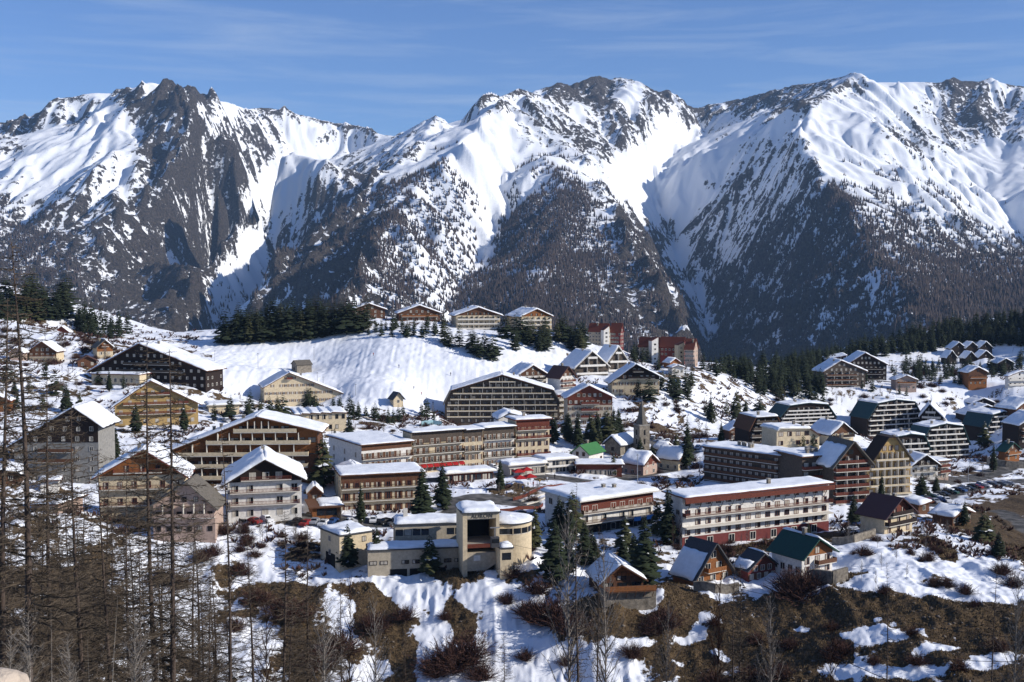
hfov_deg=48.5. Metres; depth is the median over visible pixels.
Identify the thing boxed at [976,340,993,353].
chalet
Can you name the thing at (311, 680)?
larch
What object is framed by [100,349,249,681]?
larch
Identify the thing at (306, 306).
conifer
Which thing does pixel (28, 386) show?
conifer
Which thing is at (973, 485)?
parked car
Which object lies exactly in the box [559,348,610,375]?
apartment house
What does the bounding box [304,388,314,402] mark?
conifer
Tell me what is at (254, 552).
bush
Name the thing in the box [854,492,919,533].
chalet
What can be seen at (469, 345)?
conifer
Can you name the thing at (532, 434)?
row house
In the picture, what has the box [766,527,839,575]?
chalet
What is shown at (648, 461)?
cottage
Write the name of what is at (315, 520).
parked car
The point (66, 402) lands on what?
conifer
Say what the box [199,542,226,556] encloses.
bush
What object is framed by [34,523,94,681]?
larch
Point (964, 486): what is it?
parked car
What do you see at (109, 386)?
conifer
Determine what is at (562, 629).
bush
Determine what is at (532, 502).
terrace step
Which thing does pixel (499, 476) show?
conifer
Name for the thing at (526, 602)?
bush
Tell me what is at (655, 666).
larch
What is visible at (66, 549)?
larch
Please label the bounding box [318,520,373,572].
station wing
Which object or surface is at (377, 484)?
window
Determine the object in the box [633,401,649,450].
church tower
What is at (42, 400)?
conifer
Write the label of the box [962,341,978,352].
chalet
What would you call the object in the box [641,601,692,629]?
bush
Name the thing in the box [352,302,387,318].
chalet
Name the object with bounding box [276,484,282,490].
window
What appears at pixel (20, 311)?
conifer
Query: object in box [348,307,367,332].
conifer
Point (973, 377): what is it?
chalet
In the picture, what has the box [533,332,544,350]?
conifer
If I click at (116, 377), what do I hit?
annex
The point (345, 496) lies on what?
window
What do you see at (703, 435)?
bush
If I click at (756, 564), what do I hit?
chalet
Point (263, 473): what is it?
window
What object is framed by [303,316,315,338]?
conifer
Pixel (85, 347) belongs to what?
bush
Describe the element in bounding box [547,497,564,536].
conifer
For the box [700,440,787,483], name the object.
apartment block
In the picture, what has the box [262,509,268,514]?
window
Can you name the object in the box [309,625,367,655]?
bush
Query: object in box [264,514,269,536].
leafless tree
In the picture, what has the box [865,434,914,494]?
apartment tower
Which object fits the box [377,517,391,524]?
parked car
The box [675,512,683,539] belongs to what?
leafless tree
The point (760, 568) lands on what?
window
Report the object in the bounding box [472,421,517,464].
row house
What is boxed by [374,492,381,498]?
window
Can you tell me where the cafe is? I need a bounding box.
[573,458,624,476]
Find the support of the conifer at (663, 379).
on the ground at (366, 371)
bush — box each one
[41,358,56,364]
[57,340,72,345]
[70,354,81,358]
[78,345,90,349]
[164,573,192,589]
[186,544,218,563]
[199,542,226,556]
[216,519,239,535]
[222,614,247,631]
[225,556,260,575]
[232,522,256,533]
[232,543,248,551]
[235,584,275,606]
[236,536,257,546]
[237,532,258,541]
[243,548,264,558]
[253,591,300,616]
[256,541,268,548]
[271,595,326,624]
[291,547,306,553]
[291,643,348,672]
[292,530,316,540]
[293,539,314,547]
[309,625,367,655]
[310,545,319,551]
[349,609,394,635]
[387,602,419,621]
[405,646,467,679]
[406,632,494,673]
[411,414,424,419]
[434,608,454,620]
[435,625,506,666]
[459,656,502,681]
[492,590,519,604]
[495,561,530,579]
[507,595,550,624]
[509,598,544,616]
[509,645,538,661]
[516,574,553,595]
[518,590,585,626]
[525,495,541,501]
[540,605,597,638]
[553,652,575,666]
[611,641,649,658]
[638,613,673,635]
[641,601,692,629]
[657,478,670,483]
[671,544,681,549]
[689,432,701,437]
[692,462,703,468]
[694,667,729,681]
[697,430,713,437]
[704,615,725,626]
[717,541,738,553]
[724,663,769,681]
[744,630,771,645]
[755,659,804,681]
[760,565,832,605]
[764,568,804,587]
[776,636,800,651]
[777,565,829,595]
[818,636,859,658]
[819,645,844,661]
[820,620,841,631]
[852,543,877,556]
[858,393,869,397]
[864,654,884,665]
[868,534,885,541]
[874,583,898,594]
[900,624,923,635]
[903,547,916,554]
[903,651,935,666]
[916,382,926,388]
[917,550,939,561]
[920,576,944,588]
[928,381,941,387]
[928,544,939,550]
[932,575,956,589]
[935,548,946,553]
[946,654,975,672]
[952,581,979,594]
[964,597,980,607]
[976,455,989,461]
[978,636,1013,654]
[987,560,1020,575]
[992,570,1023,588]
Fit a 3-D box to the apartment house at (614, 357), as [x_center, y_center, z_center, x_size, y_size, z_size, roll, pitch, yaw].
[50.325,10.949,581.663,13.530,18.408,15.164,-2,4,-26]
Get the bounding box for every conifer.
[0,271,14,299]
[0,291,15,320]
[0,359,17,381]
[1,283,29,313]
[9,299,27,320]
[11,382,18,402]
[13,389,20,408]
[14,273,36,295]
[17,282,33,313]
[21,278,37,311]
[21,293,35,318]
[25,379,32,391]
[28,264,43,292]
[30,282,44,301]
[30,290,44,320]
[34,287,52,314]
[36,286,55,318]
[38,358,49,378]
[38,387,45,408]
[42,286,65,318]
[45,367,63,395]
[50,284,73,306]
[52,279,73,299]
[52,286,77,316]
[52,289,67,320]
[55,269,80,304]
[58,383,73,411]
[62,298,74,318]
[75,391,82,403]
[93,368,102,385]
[105,371,113,391]
[115,430,120,457]
[120,374,125,388]
[127,403,142,432]
[178,402,188,431]
[210,401,217,417]
[212,309,229,342]
[213,315,233,343]
[218,396,236,419]
[224,320,232,342]
[226,394,236,413]
[228,302,244,339]
[229,311,241,342]
[232,311,244,341]
[234,310,251,342]
[242,316,254,343]
[244,304,253,338]
[244,386,256,411]
[245,401,253,414]
[247,312,271,341]
[248,311,257,340]
[253,317,263,341]
[253,317,264,342]
[257,394,264,409]
[261,299,268,324]
[261,316,281,340]
[264,301,273,326]
[264,394,273,409]
[266,313,285,341]
[267,400,273,410]
[268,294,278,319]
[273,398,282,411]
[275,302,282,321]
[275,303,284,323]
[276,303,301,341]
[277,315,285,341]
[277,395,290,413]
[278,301,295,333]
[280,299,291,323]
[285,309,307,338]
[289,295,296,323]
[290,318,299,340]
[293,309,310,339]
[301,390,311,406]
[302,295,312,312]
[302,301,321,337]
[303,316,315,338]
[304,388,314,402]
[308,433,334,487]
[310,392,320,406]
[312,315,323,337]
[314,302,324,324]
[315,296,324,317]
[316,309,330,336]
[317,303,331,336]
[326,301,343,334]
[330,298,365,333]
[335,524,360,567]
[337,393,343,406]
[343,307,350,330]
[343,412,353,432]
[345,296,358,329]
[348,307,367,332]
[349,306,359,330]
[354,483,367,523]
[356,305,369,324]
[360,307,368,328]
[361,299,376,327]
[372,526,380,543]
[408,464,436,513]
[418,539,443,574]
[432,460,452,508]
[437,318,448,342]
[442,325,455,346]
[453,321,464,346]
[463,326,476,348]
[464,331,485,352]
[473,333,485,357]
[479,328,489,351]
[482,341,499,360]
[483,334,503,354]
[494,312,512,338]
[495,459,505,488]
[507,313,527,337]
[508,324,520,344]
[510,313,533,341]
[510,330,521,349]
[522,324,535,344]
[526,314,537,342]
[531,320,536,339]
[532,505,542,548]
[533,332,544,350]
[534,519,572,582]
[536,325,555,350]
[537,314,555,337]
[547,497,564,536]
[549,413,560,443]
[553,319,560,337]
[553,321,573,341]
[554,313,575,335]
[554,324,560,341]
[556,312,563,332]
[556,489,584,537]
[559,413,567,433]
[560,498,579,541]
[562,412,572,439]
[562,528,576,575]
[563,324,580,348]
[563,416,573,442]
[569,412,584,446]
[572,318,587,336]
[573,327,586,349]
[574,322,581,341]
[575,331,585,348]
[576,519,595,565]
[579,320,591,344]
[580,329,588,348]
[582,414,600,443]
[589,531,599,548]
[590,538,601,563]
[593,411,600,430]
[596,421,602,442]
[597,411,617,442]
[610,407,619,433]
[611,453,616,473]
[612,517,632,547]
[616,406,624,433]
[616,534,630,562]
[627,533,637,558]
[629,515,663,584]
[633,377,642,396]
[636,437,644,449]
[639,377,659,399]
[649,444,655,455]
[649,499,661,535]
[656,487,679,544]
[659,368,665,385]
[659,377,665,389]
[663,371,674,391]
[667,378,685,399]
[668,377,677,396]
[669,367,680,385]
[673,432,679,444]
[680,368,690,383]
[681,420,694,468]
[682,375,691,394]
[683,387,692,399]
[687,363,697,383]
[687,376,694,388]
[706,395,715,421]
[711,405,718,422]
[717,420,724,440]
[723,396,730,414]
[729,391,742,415]
[730,410,737,420]
[742,399,748,411]
[753,394,765,410]
[756,400,762,410]
[778,390,787,400]
[789,385,796,396]
[796,390,806,398]
[798,435,806,446]
[804,384,818,398]
[805,376,815,389]
[811,434,817,446]
[812,389,819,400]
[820,394,827,401]
[845,494,860,524]
[877,474,886,493]
[913,473,930,495]
[931,473,941,492]
[958,501,969,524]
[971,511,996,542]
[973,422,993,447]
[988,444,997,471]
[990,531,1007,556]
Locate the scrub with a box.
[0,289,1023,578]
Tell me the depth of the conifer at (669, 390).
525.82 m
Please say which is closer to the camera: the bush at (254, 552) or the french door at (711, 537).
the bush at (254, 552)
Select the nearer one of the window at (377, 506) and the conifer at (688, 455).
the window at (377, 506)
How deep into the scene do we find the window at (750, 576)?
253.75 m
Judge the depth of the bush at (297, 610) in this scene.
242.92 m
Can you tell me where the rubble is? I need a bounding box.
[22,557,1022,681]
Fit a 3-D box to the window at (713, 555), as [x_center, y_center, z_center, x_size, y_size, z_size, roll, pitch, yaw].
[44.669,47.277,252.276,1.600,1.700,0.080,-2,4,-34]
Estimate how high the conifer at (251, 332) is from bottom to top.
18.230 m
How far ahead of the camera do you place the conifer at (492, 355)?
561.17 m
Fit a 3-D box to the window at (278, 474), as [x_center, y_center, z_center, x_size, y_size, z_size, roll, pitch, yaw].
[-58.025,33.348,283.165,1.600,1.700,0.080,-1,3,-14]
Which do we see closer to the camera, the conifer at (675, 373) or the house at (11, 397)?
the house at (11, 397)
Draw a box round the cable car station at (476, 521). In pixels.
[455,500,500,576]
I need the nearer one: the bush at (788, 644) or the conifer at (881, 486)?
the bush at (788, 644)
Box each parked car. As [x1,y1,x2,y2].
[222,417,230,421]
[247,516,262,523]
[261,515,273,522]
[290,517,302,524]
[298,519,310,526]
[309,517,319,524]
[317,519,328,525]
[327,517,338,523]
[369,515,376,522]
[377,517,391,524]
[488,463,498,468]
[932,498,940,503]
[933,491,945,495]
[935,496,945,501]
[941,488,953,493]
[941,491,951,496]
[944,497,952,502]
[950,488,959,493]
[951,486,961,491]
[958,484,970,489]
[966,483,978,487]
[996,481,1008,485]
[1005,481,1016,485]
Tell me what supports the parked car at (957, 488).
on the ground at (366, 371)
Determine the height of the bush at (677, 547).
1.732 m
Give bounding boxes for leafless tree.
[252,586,278,681]
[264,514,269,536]
[329,576,363,681]
[337,505,344,521]
[360,595,397,681]
[542,505,589,681]
[582,532,635,681]
[642,598,684,681]
[670,524,676,541]
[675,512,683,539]
[696,414,702,435]
[697,568,730,681]
[753,590,787,681]
[820,614,841,681]
[994,571,1023,681]
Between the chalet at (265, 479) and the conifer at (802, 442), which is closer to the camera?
the chalet at (265, 479)
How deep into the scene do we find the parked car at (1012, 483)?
421.08 m
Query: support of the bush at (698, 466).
on the ground at (366, 371)
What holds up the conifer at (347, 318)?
on the ground at (366, 371)
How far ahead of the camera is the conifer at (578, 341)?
608.79 m
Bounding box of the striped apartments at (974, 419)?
[962,406,1007,440]
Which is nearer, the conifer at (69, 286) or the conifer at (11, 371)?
the conifer at (11, 371)
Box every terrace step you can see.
[518,492,544,501]
[524,496,544,504]
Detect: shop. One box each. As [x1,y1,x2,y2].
[436,464,496,483]
[495,457,548,475]
[531,452,578,473]
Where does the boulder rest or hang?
on the ground at (366, 371)
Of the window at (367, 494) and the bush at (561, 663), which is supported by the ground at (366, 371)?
the bush at (561, 663)
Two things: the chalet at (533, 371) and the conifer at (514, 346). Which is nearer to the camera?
the chalet at (533, 371)
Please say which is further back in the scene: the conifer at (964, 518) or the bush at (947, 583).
the conifer at (964, 518)
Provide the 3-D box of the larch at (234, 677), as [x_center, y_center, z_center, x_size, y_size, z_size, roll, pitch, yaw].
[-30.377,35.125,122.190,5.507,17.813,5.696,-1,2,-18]
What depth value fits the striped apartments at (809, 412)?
566.88 m
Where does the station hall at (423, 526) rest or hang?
on the ground at (366, 371)
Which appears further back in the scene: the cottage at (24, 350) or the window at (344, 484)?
the cottage at (24, 350)
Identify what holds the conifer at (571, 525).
on the ground at (366, 371)
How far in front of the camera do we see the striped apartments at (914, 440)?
488.53 m
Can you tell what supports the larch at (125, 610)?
on the ground at (366, 371)
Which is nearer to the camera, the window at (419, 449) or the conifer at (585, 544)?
the conifer at (585, 544)
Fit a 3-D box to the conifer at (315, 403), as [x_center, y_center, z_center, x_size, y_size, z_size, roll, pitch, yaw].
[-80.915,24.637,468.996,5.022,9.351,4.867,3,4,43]
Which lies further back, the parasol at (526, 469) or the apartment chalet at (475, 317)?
the apartment chalet at (475, 317)
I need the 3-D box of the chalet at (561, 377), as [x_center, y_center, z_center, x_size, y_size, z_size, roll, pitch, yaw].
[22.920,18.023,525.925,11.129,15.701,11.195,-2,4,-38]
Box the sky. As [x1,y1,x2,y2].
[0,0,1023,135]
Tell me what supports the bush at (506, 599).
on the ground at (366, 371)
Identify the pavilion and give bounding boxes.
[491,408,526,421]
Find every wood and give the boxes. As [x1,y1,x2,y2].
[0,140,1023,363]
[73,298,1023,422]
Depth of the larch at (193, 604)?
129.15 m
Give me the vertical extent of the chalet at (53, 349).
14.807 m
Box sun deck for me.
[600,585,656,610]
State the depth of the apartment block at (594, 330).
659.10 m
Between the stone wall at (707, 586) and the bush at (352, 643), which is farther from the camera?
the stone wall at (707, 586)
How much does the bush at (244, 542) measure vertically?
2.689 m
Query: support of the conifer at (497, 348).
on the ground at (366, 371)
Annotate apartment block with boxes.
[588,322,609,344]
[610,322,624,349]
[638,336,660,362]
[659,336,685,364]
[684,338,698,366]
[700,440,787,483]
[773,446,822,478]
[822,352,847,359]
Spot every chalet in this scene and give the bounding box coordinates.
[6,400,120,483]
[28,339,65,360]
[57,325,72,332]
[90,338,114,358]
[91,439,195,521]
[110,378,201,425]
[150,474,226,542]
[220,445,307,523]
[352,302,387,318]
[394,304,442,321]
[448,305,503,329]
[505,306,553,329]
[506,361,547,382]
[545,363,577,390]
[560,381,615,424]
[585,550,647,591]
[668,536,738,585]
[719,418,736,439]
[732,547,778,581]
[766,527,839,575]
[810,416,857,443]
[812,357,867,386]
[842,350,889,379]
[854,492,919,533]
[889,372,918,392]
[907,449,942,479]
[939,349,957,364]
[944,340,964,355]
[957,364,988,389]
[958,350,977,362]
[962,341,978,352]
[974,349,994,360]
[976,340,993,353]
[992,357,1015,370]
[994,395,1023,417]
[995,439,1022,460]
[1000,409,1023,448]
[1003,368,1023,388]
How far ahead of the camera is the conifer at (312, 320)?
595.65 m
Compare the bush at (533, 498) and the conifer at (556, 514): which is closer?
the conifer at (556, 514)
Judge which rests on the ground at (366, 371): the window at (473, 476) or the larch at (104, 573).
the larch at (104, 573)
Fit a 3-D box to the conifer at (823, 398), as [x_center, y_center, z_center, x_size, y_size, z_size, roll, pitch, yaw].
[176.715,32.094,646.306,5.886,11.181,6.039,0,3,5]
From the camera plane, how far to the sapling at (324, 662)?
42.76 m
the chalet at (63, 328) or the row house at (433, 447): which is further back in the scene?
the chalet at (63, 328)
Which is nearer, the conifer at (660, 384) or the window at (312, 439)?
the window at (312, 439)
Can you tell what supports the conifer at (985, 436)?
on the ground at (366, 371)
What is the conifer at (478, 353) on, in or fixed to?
on the ground at (366, 371)
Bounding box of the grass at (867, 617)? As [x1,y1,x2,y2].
[5,507,1023,681]
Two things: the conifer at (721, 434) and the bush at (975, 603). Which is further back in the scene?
the conifer at (721, 434)
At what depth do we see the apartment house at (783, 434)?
380.86 m
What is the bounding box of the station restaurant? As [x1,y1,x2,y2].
[499,510,532,565]
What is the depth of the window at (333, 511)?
289.86 m
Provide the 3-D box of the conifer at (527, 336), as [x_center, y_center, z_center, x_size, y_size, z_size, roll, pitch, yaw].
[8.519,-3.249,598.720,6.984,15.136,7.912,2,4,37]
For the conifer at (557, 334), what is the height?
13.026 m
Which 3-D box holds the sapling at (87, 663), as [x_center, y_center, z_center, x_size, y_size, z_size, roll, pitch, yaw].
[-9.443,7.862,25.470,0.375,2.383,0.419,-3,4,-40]
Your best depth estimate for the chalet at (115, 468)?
278.81 m
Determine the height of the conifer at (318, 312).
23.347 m
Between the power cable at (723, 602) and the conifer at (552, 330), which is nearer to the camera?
the power cable at (723, 602)
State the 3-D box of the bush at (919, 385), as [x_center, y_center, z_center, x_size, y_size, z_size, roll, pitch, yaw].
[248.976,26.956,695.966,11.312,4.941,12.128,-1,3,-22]
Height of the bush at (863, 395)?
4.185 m
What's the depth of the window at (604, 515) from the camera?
287.74 m
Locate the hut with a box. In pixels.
[387,391,405,406]
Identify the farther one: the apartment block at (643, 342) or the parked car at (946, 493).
the apartment block at (643, 342)
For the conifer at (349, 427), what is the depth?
389.75 m
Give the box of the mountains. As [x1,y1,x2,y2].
[0,72,1023,366]
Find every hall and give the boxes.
[290,406,347,431]
[392,508,455,540]
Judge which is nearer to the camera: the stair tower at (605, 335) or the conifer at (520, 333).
the conifer at (520, 333)
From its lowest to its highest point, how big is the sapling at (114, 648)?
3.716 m
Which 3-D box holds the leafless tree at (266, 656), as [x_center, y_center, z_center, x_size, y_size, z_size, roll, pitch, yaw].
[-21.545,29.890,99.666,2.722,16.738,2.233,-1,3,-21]
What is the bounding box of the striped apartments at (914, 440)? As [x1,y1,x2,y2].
[879,428,931,454]
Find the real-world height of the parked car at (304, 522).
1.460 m
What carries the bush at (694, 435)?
on the ground at (366, 371)
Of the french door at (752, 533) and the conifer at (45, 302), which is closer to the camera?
the french door at (752, 533)
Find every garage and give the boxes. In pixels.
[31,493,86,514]
[304,496,344,518]
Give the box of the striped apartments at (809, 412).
[768,398,836,425]
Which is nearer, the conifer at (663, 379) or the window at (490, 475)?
the window at (490, 475)
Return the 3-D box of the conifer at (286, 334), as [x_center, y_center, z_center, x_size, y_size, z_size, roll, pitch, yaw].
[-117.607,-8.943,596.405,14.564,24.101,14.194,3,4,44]
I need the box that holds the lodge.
[927,502,975,525]
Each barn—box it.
[0,460,23,483]
[291,359,312,372]
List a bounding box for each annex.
[89,371,150,385]
[204,399,241,414]
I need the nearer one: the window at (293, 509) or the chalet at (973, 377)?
the window at (293, 509)
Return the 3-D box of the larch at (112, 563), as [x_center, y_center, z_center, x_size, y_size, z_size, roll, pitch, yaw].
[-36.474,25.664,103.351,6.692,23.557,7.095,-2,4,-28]
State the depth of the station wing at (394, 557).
257.63 m
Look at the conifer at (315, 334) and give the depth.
595.82 m
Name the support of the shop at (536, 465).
on the ground at (366, 371)
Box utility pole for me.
[637,454,637,483]
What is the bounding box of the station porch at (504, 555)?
[497,541,513,579]
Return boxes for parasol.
[512,468,524,474]
[513,475,526,479]
[521,467,533,470]
[523,474,536,477]
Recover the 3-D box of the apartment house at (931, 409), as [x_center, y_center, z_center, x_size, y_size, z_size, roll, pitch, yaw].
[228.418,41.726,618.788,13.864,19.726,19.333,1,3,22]
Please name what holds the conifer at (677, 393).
on the ground at (366, 371)
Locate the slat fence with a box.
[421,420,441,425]
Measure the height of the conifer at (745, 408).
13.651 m
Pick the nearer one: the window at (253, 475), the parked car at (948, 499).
the window at (253, 475)
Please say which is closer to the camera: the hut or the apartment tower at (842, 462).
the apartment tower at (842, 462)
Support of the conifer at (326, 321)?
on the ground at (366, 371)
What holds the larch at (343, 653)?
on the ground at (366, 371)
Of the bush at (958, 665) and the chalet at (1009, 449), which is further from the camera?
the chalet at (1009, 449)
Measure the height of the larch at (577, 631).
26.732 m
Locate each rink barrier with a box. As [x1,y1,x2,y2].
[500,503,542,511]
[513,481,589,500]
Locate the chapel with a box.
[601,431,633,455]
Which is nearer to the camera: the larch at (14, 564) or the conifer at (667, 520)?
the larch at (14, 564)
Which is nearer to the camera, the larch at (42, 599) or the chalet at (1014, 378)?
the larch at (42, 599)
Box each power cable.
[498,541,891,681]
[711,580,1023,638]
[748,603,1021,661]
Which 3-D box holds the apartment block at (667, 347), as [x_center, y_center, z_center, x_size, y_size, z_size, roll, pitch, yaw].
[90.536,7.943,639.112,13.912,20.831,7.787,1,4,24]
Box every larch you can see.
[0,242,128,681]
[0,298,76,676]
[0,491,46,669]
[0,496,33,654]
[5,512,40,656]
[5,519,34,667]
[6,374,113,681]
[9,483,77,679]
[14,542,55,674]
[16,405,136,681]
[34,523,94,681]
[36,506,92,670]
[50,500,95,659]
[56,488,107,667]
[58,511,114,681]
[61,536,107,681]
[68,448,159,681]
[72,497,146,681]
[73,526,115,679]
[82,478,129,680]
[84,341,212,681]
[90,469,169,681]
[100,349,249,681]
[100,512,159,681]
[109,531,150,681]
[112,511,169,681]
[129,519,196,681]
[134,543,156,679]
[141,524,187,679]
[154,537,191,680]
[163,512,224,680]
[168,513,228,681]
[180,577,227,681]
[190,578,234,681]
[192,558,242,681]
[200,574,234,681]
[206,428,253,681]
[212,589,249,681]
[224,534,278,681]
[248,510,318,681]
[264,598,310,681]
[269,525,345,681]
[299,629,327,681]
[321,578,361,681]
[396,621,417,681]
[493,634,513,681]
[560,482,592,681]
[588,527,610,681]
[643,623,664,681]
[715,564,759,681]
[716,561,754,681]
[875,563,898,681]
[981,557,1004,681]
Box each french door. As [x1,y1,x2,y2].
[707,536,712,541]
[729,533,734,542]
[750,531,755,539]
[771,528,776,537]
[811,524,816,532]
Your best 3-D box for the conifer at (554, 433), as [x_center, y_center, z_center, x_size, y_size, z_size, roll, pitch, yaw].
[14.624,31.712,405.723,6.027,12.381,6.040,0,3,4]
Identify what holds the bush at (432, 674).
on the ground at (366, 371)
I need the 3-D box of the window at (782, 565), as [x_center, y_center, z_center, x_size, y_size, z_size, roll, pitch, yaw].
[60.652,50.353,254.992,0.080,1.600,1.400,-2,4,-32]
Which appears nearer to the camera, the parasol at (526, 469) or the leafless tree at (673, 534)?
the leafless tree at (673, 534)
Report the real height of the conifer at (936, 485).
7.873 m
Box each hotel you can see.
[86,340,226,392]
[258,368,343,405]
[539,478,660,533]
[604,361,664,395]
[661,476,835,547]
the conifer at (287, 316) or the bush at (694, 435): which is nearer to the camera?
the bush at (694, 435)
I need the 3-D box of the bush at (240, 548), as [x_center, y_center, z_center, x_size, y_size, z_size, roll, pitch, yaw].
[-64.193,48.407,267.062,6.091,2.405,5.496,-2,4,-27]
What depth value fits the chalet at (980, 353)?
832.75 m
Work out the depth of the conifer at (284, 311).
603.64 m
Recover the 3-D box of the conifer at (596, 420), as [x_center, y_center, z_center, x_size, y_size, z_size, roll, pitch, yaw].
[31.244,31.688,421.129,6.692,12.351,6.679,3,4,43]
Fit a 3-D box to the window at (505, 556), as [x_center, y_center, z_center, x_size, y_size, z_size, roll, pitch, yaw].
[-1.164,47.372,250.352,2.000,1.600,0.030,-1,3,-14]
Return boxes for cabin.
[75,355,98,367]
[305,481,323,498]
[329,459,360,483]
[490,527,499,547]
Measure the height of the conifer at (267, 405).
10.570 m
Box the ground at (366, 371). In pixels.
[0,285,1023,681]
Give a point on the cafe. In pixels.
(601, 466)
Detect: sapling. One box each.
[0,628,30,671]
[6,611,48,681]
[44,610,57,681]
[49,633,79,681]
[85,639,92,681]
[104,599,123,681]
[117,610,158,681]
[155,644,163,681]
[307,593,347,681]
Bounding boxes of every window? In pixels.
[232,485,238,492]
[232,498,238,504]
[232,510,238,516]
[247,485,253,491]
[247,497,253,503]
[247,509,253,515]
[249,473,255,479]
[262,472,268,478]
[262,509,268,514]
[276,471,281,478]
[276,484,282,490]
[276,496,282,502]
[277,508,282,514]
[291,483,297,489]
[291,495,297,501]
[291,507,297,513]
[308,437,315,442]
[317,508,336,515]
[343,481,349,488]
[343,494,349,500]
[353,481,360,487]
[353,493,359,499]
[364,480,370,487]
[364,492,370,499]
[367,453,372,458]
[369,561,376,564]
[374,480,381,486]
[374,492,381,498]
[374,504,381,510]
[380,561,387,564]
[384,451,389,456]
[385,479,391,486]
[385,491,391,498]
[385,504,391,510]
[395,479,402,485]
[395,491,402,497]
[395,503,402,508]
[396,529,402,535]
[404,529,411,535]
[405,478,412,484]
[405,490,412,497]
[405,502,412,508]
[412,559,419,563]
[413,529,419,534]
[418,448,423,453]
[418,457,423,462]
[421,529,428,534]
[447,528,453,533]
[470,436,475,441]
[471,474,475,479]
[488,473,492,478]
[502,552,510,559]
[592,514,597,520]
[602,513,606,520]
[617,572,625,579]
[618,582,626,585]
[632,581,640,585]
[695,519,700,524]
[695,528,700,534]
[705,563,710,568]
[711,550,715,557]
[722,571,727,579]
[748,574,754,579]
[752,565,758,571]
[755,572,762,578]
[759,564,765,570]
[766,563,772,569]
[780,561,784,568]
[805,557,809,564]
[815,546,819,553]
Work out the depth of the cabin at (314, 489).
301.05 m
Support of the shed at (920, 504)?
on the ground at (366, 371)
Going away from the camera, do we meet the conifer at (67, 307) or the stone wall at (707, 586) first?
the stone wall at (707, 586)
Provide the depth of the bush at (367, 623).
241.33 m
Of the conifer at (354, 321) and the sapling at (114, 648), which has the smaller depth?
the sapling at (114, 648)
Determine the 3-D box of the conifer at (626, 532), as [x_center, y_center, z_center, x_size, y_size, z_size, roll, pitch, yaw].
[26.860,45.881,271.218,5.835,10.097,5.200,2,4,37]
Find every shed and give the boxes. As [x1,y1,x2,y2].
[39,475,63,492]
[904,494,933,513]
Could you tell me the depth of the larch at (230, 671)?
73.23 m
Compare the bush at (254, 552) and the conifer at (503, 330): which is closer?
the bush at (254, 552)
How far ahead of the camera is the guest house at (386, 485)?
306.05 m
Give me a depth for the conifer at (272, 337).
593.92 m
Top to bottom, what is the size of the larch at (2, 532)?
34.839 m
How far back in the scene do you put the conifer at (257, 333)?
591.40 m
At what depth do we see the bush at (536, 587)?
245.73 m
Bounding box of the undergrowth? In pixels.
[16,656,126,681]
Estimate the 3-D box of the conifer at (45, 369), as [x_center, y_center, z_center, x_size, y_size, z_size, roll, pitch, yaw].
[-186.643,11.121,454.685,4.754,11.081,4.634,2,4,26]
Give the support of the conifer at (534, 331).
on the ground at (366, 371)
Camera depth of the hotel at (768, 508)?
285.52 m
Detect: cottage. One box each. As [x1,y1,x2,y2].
[8,346,29,360]
[621,448,660,474]
[650,440,672,452]
[655,443,685,470]
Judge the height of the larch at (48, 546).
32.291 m
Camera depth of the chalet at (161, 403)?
405.80 m
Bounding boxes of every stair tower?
[601,325,608,345]
[648,336,657,364]
[674,341,684,365]
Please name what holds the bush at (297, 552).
on the ground at (366, 371)
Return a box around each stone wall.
[693,581,738,593]
[810,567,847,584]
[832,528,875,544]
[987,458,1023,468]
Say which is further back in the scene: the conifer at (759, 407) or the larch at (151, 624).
the conifer at (759, 407)
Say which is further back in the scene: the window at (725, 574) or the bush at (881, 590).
the window at (725, 574)
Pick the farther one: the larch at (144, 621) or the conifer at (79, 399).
the conifer at (79, 399)
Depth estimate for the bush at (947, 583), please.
235.61 m
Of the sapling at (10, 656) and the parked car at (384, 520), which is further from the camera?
the parked car at (384, 520)
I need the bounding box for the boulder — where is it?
[0,667,29,681]
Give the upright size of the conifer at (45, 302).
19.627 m
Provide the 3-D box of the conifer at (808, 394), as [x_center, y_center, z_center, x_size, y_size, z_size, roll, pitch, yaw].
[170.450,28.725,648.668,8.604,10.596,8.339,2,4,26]
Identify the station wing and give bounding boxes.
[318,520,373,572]
[366,539,458,576]
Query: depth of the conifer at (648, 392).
514.18 m
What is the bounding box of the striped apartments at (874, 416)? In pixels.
[849,395,919,436]
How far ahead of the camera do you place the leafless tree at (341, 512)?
282.08 m
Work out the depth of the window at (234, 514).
281.15 m
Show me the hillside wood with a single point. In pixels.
(792, 366)
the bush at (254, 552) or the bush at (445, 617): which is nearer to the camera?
the bush at (445, 617)
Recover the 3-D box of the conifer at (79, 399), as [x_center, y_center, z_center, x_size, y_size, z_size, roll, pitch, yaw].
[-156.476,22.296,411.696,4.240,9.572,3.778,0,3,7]
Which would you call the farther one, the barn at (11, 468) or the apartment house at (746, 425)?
the apartment house at (746, 425)
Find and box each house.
[0,390,16,411]
[166,409,328,483]
[325,430,414,464]
[332,462,426,510]
[399,425,466,471]
[443,370,560,425]
[458,425,485,465]
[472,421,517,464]
[504,412,552,457]
[554,389,564,416]
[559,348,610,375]
[569,440,605,457]
[597,344,628,372]
[661,357,681,367]
[666,363,685,375]
[733,411,779,443]
[760,420,820,448]
[918,400,945,420]
[930,456,952,479]
[953,401,991,420]
[964,395,996,405]
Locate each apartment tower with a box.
[816,433,875,504]
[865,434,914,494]
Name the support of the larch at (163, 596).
on the ground at (366, 371)
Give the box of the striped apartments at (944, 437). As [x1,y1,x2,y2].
[910,419,970,458]
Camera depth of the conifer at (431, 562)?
255.85 m

